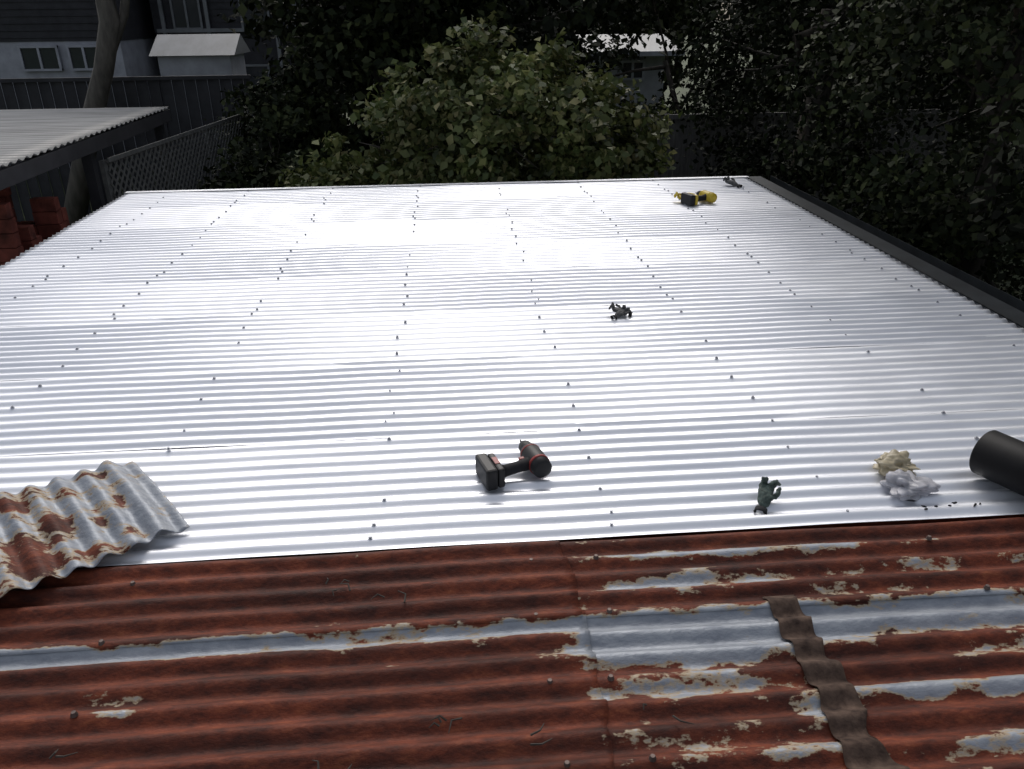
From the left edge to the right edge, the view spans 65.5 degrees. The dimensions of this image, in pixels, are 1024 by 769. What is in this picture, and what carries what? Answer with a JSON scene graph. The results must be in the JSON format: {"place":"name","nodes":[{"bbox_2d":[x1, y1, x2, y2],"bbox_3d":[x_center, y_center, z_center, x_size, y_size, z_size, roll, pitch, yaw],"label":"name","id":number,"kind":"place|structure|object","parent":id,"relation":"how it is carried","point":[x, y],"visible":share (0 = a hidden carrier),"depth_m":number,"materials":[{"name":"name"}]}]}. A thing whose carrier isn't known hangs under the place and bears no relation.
{"place":"outdoors","nodes":[
{"label":"outdoors","id":0,"kind":"place"},
{"bbox_2d":[0,37,170,168],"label":"walls","id":1,"kind":"structure","parent":0,"point":[134,58],"depth_m":22.48,"materials":[{"name":"white paint"}]},
{"bbox_2d":[17,45,95,148],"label":"window frames","id":2,"kind":"structure","parent":1,"relation":"attached to","point":[86,68],"depth_m":22.18,"materials":[{"name":"white paint"}]},
{"bbox_2d":[20,47,95,68],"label":"windows","id":3,"kind":"structure","parent":2,"relation":"attached to","point":[48,57],"depth_m":22.22,"materials":[{"name":"black glass"}]},
{"bbox_2d":[0,0,156,41],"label":"cladding","id":4,"kind":"structure","parent":1,"relation":"on","point":[44,20],"depth_m":21.92,"materials":[{"name":"grey wood"}]},
{"bbox_2d":[125,176,748,193],"bbox_3d":[-0.675,-1.969,8.092,6.280,0.132,0.072,-2,25,-4],"label":"end flashing","id":5,"kind":"object","parent":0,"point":[440,184],"visible":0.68,"depth_m":8.06,"materials":[{"name":"silver metal"}]},
{"bbox_2d":[15,24,1023,299],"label":"ground","id":6,"kind":"structure","parent":0,"point":[681,92],"depth_m":41.69,"materials":[{"name":"green plant"}]},
{"bbox_2d":[0,187,69,265],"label":"brick stack","id":7,"kind":"object","parent":6,"relation":"on","point":[50,217],"visible":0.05,"depth_m":7.52,"materials":[{"name":"red brick"}]},
{"bbox_2d":[0,107,174,210],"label":"lean to shed","id":8,"kind":"object","parent":6,"relation":"on","point":[30,139],"visible":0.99,"depth_m":8.38,"materials":[{"name":"grey metal"}]},
{"bbox_2d":[64,0,129,225],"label":"leaning tree","id":9,"kind":"object","parent":6,"relation":"on","point":[112,23],"visible":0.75,"depth_m":12.73,"materials":[{"name":"grey plant"}]},
{"bbox_2d":[0,75,258,221],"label":"steel fence","id":10,"kind":"object","parent":6,"relation":"on","point":[178,90],"visible":0.33,"depth_m":13.72,"materials":[{"name":"grey metal"}]},
{"bbox_2d":[99,112,253,203],"bbox_3d":[-4.227,-2.072,10.957,0.096,2.722,4.312,1,25,2],"label":"lattice fence","id":11,"kind":"object","parent":6,"relation":"on","point":[164,164],"visible":0.43,"depth_m":9.95,"materials":[{"name":"grey wood"}]},
{"bbox_2d":[149,34,250,188],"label":"garden shed","id":12,"kind":"structure","parent":6,"relation":"on","point":[196,54],"depth_m":19.30,"materials":[{"name":"white paint"}]},
{"bbox_2d":[157,0,295,66],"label":"posts","id":13,"kind":"object","parent":6,"relation":"on","point":[165,30],"visible":0.2,"depth_m":23.82,"materials":[{"name":"grey wood"}]},
{"bbox_2d":[157,31,340,132],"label":"walls","id":14,"kind":"structure","parent":6,"relation":"on","point":[255,56],"depth_m":24.43,"materials":[{"name":"grey paint"}]},
{"bbox_2d":[149,0,312,32],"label":"cladding","id":15,"kind":"structure","parent":14,"relation":"on","point":[216,8],"depth_m":23.86,"materials":[{"name":"grey wood"}]},
{"bbox_2d":[169,0,271,80],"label":"window frames","id":16,"kind":"structure","parent":15,"relation":"attached to","point":[202,26],"depth_m":23.85,"materials":[{"name":"white wood"}]},
{"bbox_2d":[171,0,268,86],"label":"windows","id":17,"kind":"structure","parent":16,"relation":"attached to","point":[192,13],"depth_m":23.86,"materials":[{"name":"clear glass"}]},
{"bbox_2d":[195,62,348,189],"bbox_3d":[-3.489,-2.794,11.654,2.368,3.475,5.226,-2,25,-4],"label":"dark shrub","id":18,"kind":"object","parent":6,"relation":"on","point":[260,164],"visible":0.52,"depth_m":11.17,"materials":[{"name":"green plant"}]},
{"bbox_2d":[248,0,469,144],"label":"dark tree","id":19,"kind":"object","parent":6,"relation":"on","point":[342,98],"visible":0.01,"depth_m":16.19,"materials":[{"name":"green plant"}]},
{"bbox_2d":[217,0,522,185],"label":"dark tree","id":20,"kind":"object","parent":6,"relation":"on","point":[324,54],"visible":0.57,"depth_m":11.67,"materials":[{"name":"green plant"}]},
{"bbox_2d":[370,0,578,81],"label":"dark tree","id":21,"kind":"object","parent":6,"relation":"on","point":[529,33],"visible":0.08,"depth_m":16.89,"materials":[{"name":"green plant"}]},
{"bbox_2d":[275,9,682,186],"bbox_3d":[-0.254,-2.338,9.822,5.123,4.144,3.215,-2,25,-4],"label":"broadleaf shrub","id":22,"kind":"object","parent":6,"relation":"on","point":[461,139],"visible":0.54,"depth_m":9.05,"materials":[{"name":"green plant"}]},
{"bbox_2d":[366,0,666,163],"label":"dark tree","id":23,"kind":"object","parent":6,"relation":"on","point":[527,10],"visible":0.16,"depth_m":12.70,"materials":[{"name":"green plant"}]},
{"bbox_2d":[573,34,684,113],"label":"white cottage","id":24,"kind":"structure","parent":6,"relation":"on","point":[650,85],"depth_m":21.84,"materials":[{"name":"paint"}]},
{"bbox_2d":[620,60,644,80],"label":"window frames","id":25,"kind":"structure","parent":24,"relation":"in","point":[624,61],"depth_m":21.62,"materials":[{"name":"white paint"}]},
{"bbox_2d":[623,62,642,77],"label":"windows","id":26,"kind":"structure","parent":24,"relation":"in","point":[629,65],"depth_m":21.65,"materials":[{"name":"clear glass"}]},
{"bbox_2d":[334,0,1021,188],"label":"background foliage","id":27,"kind":"object","parent":6,"relation":"on","point":[590,19],"visible":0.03,"depth_m":29.02,"materials":[{"name":"green plant"}]},
{"bbox_2d":[565,0,791,169],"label":"tree","id":28,"kind":"object","parent":6,"relation":"on","point":[635,11],"visible":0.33,"depth_m":16.04,"materials":[{"name":"green plant"}]},
{"bbox_2d":[542,109,958,244],"bbox_3d":[3.787,-2.970,12.880,6.649,2.739,0.064,-2,25,-4],"label":"paling fence","id":29,"kind":"object","parent":6,"relation":"on","point":[677,139],"visible":0.1,"depth_m":12.52,"materials":[{"name":"grey wood"}]},
{"bbox_2d":[655,0,1002,238],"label":"evergreen tree","id":30,"kind":"object","parent":6,"relation":"on","point":[816,95],"visible":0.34,"depth_m":10.54,"materials":[{"name":"green plant"}]},
{"bbox_2d":[743,0,1023,300],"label":"evergreen tree","id":31,"kind":"object","parent":6,"relation":"on","point":[930,212],"visible":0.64,"depth_m":7.34,"materials":[{"name":"green plant"}]},
{"bbox_2d":[831,1,1022,251],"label":"evergreen tree","id":32,"kind":"object","parent":6,"relation":"on","point":[933,100],"visible":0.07,"depth_m":12.82,"materials":[{"name":"green plant"}]},
{"bbox_2d":[867,0,1023,299],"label":"evergreen tree","id":33,"kind":"object","parent":6,"relation":"on","point":[944,104],"visible":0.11,"depth_m":9.76,"materials":[{"name":"green plant"}]},
{"bbox_2d":[943,4,1023,290],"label":"evergreen tree","id":34,"kind":"object","parent":6,"relation":"on","point":[1015,226],"visible":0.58,"depth_m":5.57,"materials":[{"name":"green plant"}]},
{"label":"garage walls","id":35,"kind":"object","parent":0,"visible":0},
{"bbox_2d":[0,540,582,655],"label":"rusty sheet","id":36,"kind":"object","parent":35,"relation":"on","point":[80,608],"visible":0.97,"depth_m":2.42,"materials":[{"name":"metal"}]},
{"bbox_2d":[0,609,613,768],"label":"rusty sheet","id":37,"kind":"object","parent":35,"relation":"on","point":[371,700],"visible":0.99,"depth_m":2.06,"materials":[{"name":"metal"}]},
{"bbox_2d":[49,578,693,768],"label":"fallen twigs","id":38,"kind":"object","parent":37,"relation":"on","point":[317,761],"visible":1,"depth_m":1.95,"materials":[{"name":"brown plant"}]},
{"bbox_2d":[70,535,990,767],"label":"roofing nails","id":39,"kind":"object","parent":37,"relation":"on","point":[610,677],"visible":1,"depth_m":2.10,"materials":[{"name":"metal"}]},
{"bbox_2d":[20,208,841,255],"bbox_3d":[-0.537,-1.245,6.429,6.272,0.026,0.806,-2,25,-4],"label":"roof sheet","id":40,"kind":"object","parent":35,"relation":"on","point":[399,231],"visible":1,"depth_m":6.38,"materials":[{"name":"silver metal"}]},
{"bbox_2d":[63,192,801,229],"bbox_3d":[-0.600,-1.565,7.115,6.277,0.025,0.806,-2,25,-4],"label":"roof sheet","id":41,"kind":"object","parent":35,"relation":"on","point":[294,213],"visible":0.97,"depth_m":7.07,"materials":[{"name":"silver metal"}]},
{"bbox_2d":[674,192,680,199],"bbox_3d":[1.572,-1.699,7.249,0.201,0.068,0.111,12,26,0],"label":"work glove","id":42,"kind":"object","parent":41,"relation":"on","point":[677,194],"visible":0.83,"depth_m":7.21,"materials":[{"name":"yellow fabric"}]},
{"bbox_2d":[681,190,716,205],"bbox_3d":[1.665,-1.705,7.229,0.300,0.097,0.275,-11,27,-22],"label":"cordless drill","id":43,"kind":"object","parent":41,"relation":"on","point":[690,199],"visible":1,"depth_m":7.15,"materials":[{"name":"yellow plastic"}]},
{"bbox_2d":[100,178,769,208],"bbox_3d":[-0.651,-1.858,7.740,6.270,0.024,0.670,-2,25,-4],"label":"roof sheet","id":44,"kind":"object","parent":35,"relation":"on","point":[335,195],"visible":0.99,"depth_m":7.73,"materials":[{"name":"silver metal"}]},
{"bbox_2d":[723,176,742,187],"bbox_3d":[2.185,-1.997,7.870,0.111,0.068,0.200,-23,45,-39],"label":"work glove","id":45,"kind":"object","parent":44,"relation":"on","point":[732,182],"visible":0.99,"depth_m":7.85,"materials":[{"name":"grey fabric"}]},
{"bbox_2d":[0,231,892,286],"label":"roof sheet","id":46,"kind":"object","parent":35,"relation":"on","point":[337,260],"visible":1,"depth_m":5.70,"materials":[{"name":"silver metal"}]},
{"bbox_2d":[0,259,953,326],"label":"roof sheet","id":47,"kind":"object","parent":35,"relation":"on","point":[65,303],"visible":1,"depth_m":5.03,"materials":[{"name":"silver metal"}]},
{"bbox_2d":[0,409,1023,565],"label":"roof sheet","id":48,"kind":"object","parent":35,"relation":"on","point":[261,500],"visible":0.86,"depth_m":2.98,"materials":[{"name":"silver metal"}]},
{"bbox_2d":[0,460,189,597],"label":"scrap corrugated sheet","id":49,"kind":"object","parent":48,"relation":"on","point":[58,527],"visible":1,"depth_m":2.70,"materials":[{"name":"metal"}]},
{"bbox_2d":[0,180,1014,539],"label":"roof screws","id":50,"kind":"object","parent":48,"relation":"attached to","point":[538,316],"visible":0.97,"depth_m":4.60,"materials":[{"name":"metal"}]},
{"bbox_2d":[475,440,551,490],"bbox_3d":[-0.009,0.286,3.037,0.266,0.086,0.245,-10,27,-18],"label":"cordless drill","id":51,"kind":"object","parent":48,"relation":"on","point":[492,472],"visible":1,"depth_m":2.96,"materials":[{"name":"black plastic"}]},
{"bbox_2d":[754,477,781,513],"bbox_3d":[0.904,0.394,2.815,0.079,0.048,0.143,15,55,19],"label":"work glove","id":52,"kind":"object","parent":48,"relation":"on","point":[766,495],"visible":1,"depth_m":2.81,"materials":[{"name":"grey fabric"}]},
{"bbox_2d":[873,449,920,475],"bbox_3d":[1.448,0.299,2.996,0.162,0.066,0.166,14,29,29],"label":"plastic bag","id":53,"kind":"object","parent":48,"relation":"on","point":[893,460],"visible":0.82,"depth_m":2.99,"materials":[{"name":"beige plastic"}]},
{"bbox_2d":[880,469,940,501],"bbox_3d":[1.445,0.352,2.890,0.200,0.059,0.168,-2,25,-4],"label":"plastic bag","id":54,"kind":"object","parent":48,"relation":"on","point":[908,485],"visible":1,"depth_m":2.86,"materials":[{"name":"white plastic"}]},
{"bbox_2d":[921,502,980,509],"bbox_3d":[1.546,0.423,2.803,0.215,0.007,0.036,-3,25,-5],"label":"screw debris","id":55,"kind":"object","parent":48,"relation":"on","point":[975,504],"visible":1,"depth_m":2.80,"materials":[{"name":"grey metal"}]},
{"bbox_2d":[969,430,1023,495],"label":"building paper roll","id":56,"kind":"object","parent":48,"relation":"on","point":[996,457],"visible":1,"depth_m":2.85,"materials":[{"name":"black paper"}]},
{"bbox_2d":[0,334,1023,456],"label":"roof sheet","id":57,"kind":"object","parent":35,"relation":"on","point":[355,400],"visible":0.99,"depth_m":3.66,"materials":[{"name":"silver metal"}]},
{"bbox_2d":[0,289,1023,380],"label":"roof sheet","id":58,"kind":"object","parent":35,"relation":"on","point":[191,344],"visible":0.98,"depth_m":4.34,"materials":[{"name":"silver metal"}]},
{"bbox_2d":[610,305,630,319],"bbox_3d":[0.624,-0.408,4.549,0.123,0.045,0.068,-33,50,-31],"label":"work glove","id":59,"kind":"object","parent":58,"relation":"on","point":[624,311],"visible":1,"depth_m":4.54,"materials":[{"name":"grey fabric"}]},
{"bbox_2d":[609,302,632,316],"bbox_3d":[0.627,-0.431,4.588,0.138,0.050,0.076,17,28,9],"label":"work glove","id":60,"kind":"object","parent":58,"relation":"on","point":[614,308],"visible":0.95,"depth_m":4.57,"materials":[{"name":"grey fabric"}]},
{"bbox_2d":[586,608,847,768],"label":"rusty sheet","id":61,"kind":"object","parent":35,"relation":"on","point":[737,689],"visible":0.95,"depth_m":2.07,"materials":[{"name":"metal"}]},
{"bbox_2d":[762,595,909,768],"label":"lap strip","id":62,"kind":"object","parent":61,"relation":"on","point":[843,709],"visible":1,"depth_m":2.06,"materials":[{"name":"metal"}]},
{"bbox_2d":[560,514,1023,617],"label":"rusty sheet","id":63,"kind":"object","parent":35,"relation":"on","point":[687,572],"visible":0.92,"depth_m":2.55,"materials":[{"name":"metal"}]},
{"bbox_2d":[746,176,1023,327],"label":"barge flashing","id":64,"kind":"object","parent":35,"relation":"attached to","point":[994,305],"visible":0.89,"depth_m":5.50,"materials":[{"name":"grey metal"}]},
{"bbox_2d":[770,175,1023,311],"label":"gutter","id":65,"kind":"object","parent":35,"relation":"attached to","point":[1006,298],"visible":0.33,"depth_m":5.81,"materials":[{"name":"black metal"}]},
{"bbox_2d":[800,593,1023,768],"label":"rusty sheet","id":66,"kind":"object","parent":35,"relation":"on","point":[937,682],"visible":0.94,"depth_m":2.15,"materials":[{"name":"metal"}]}
]}

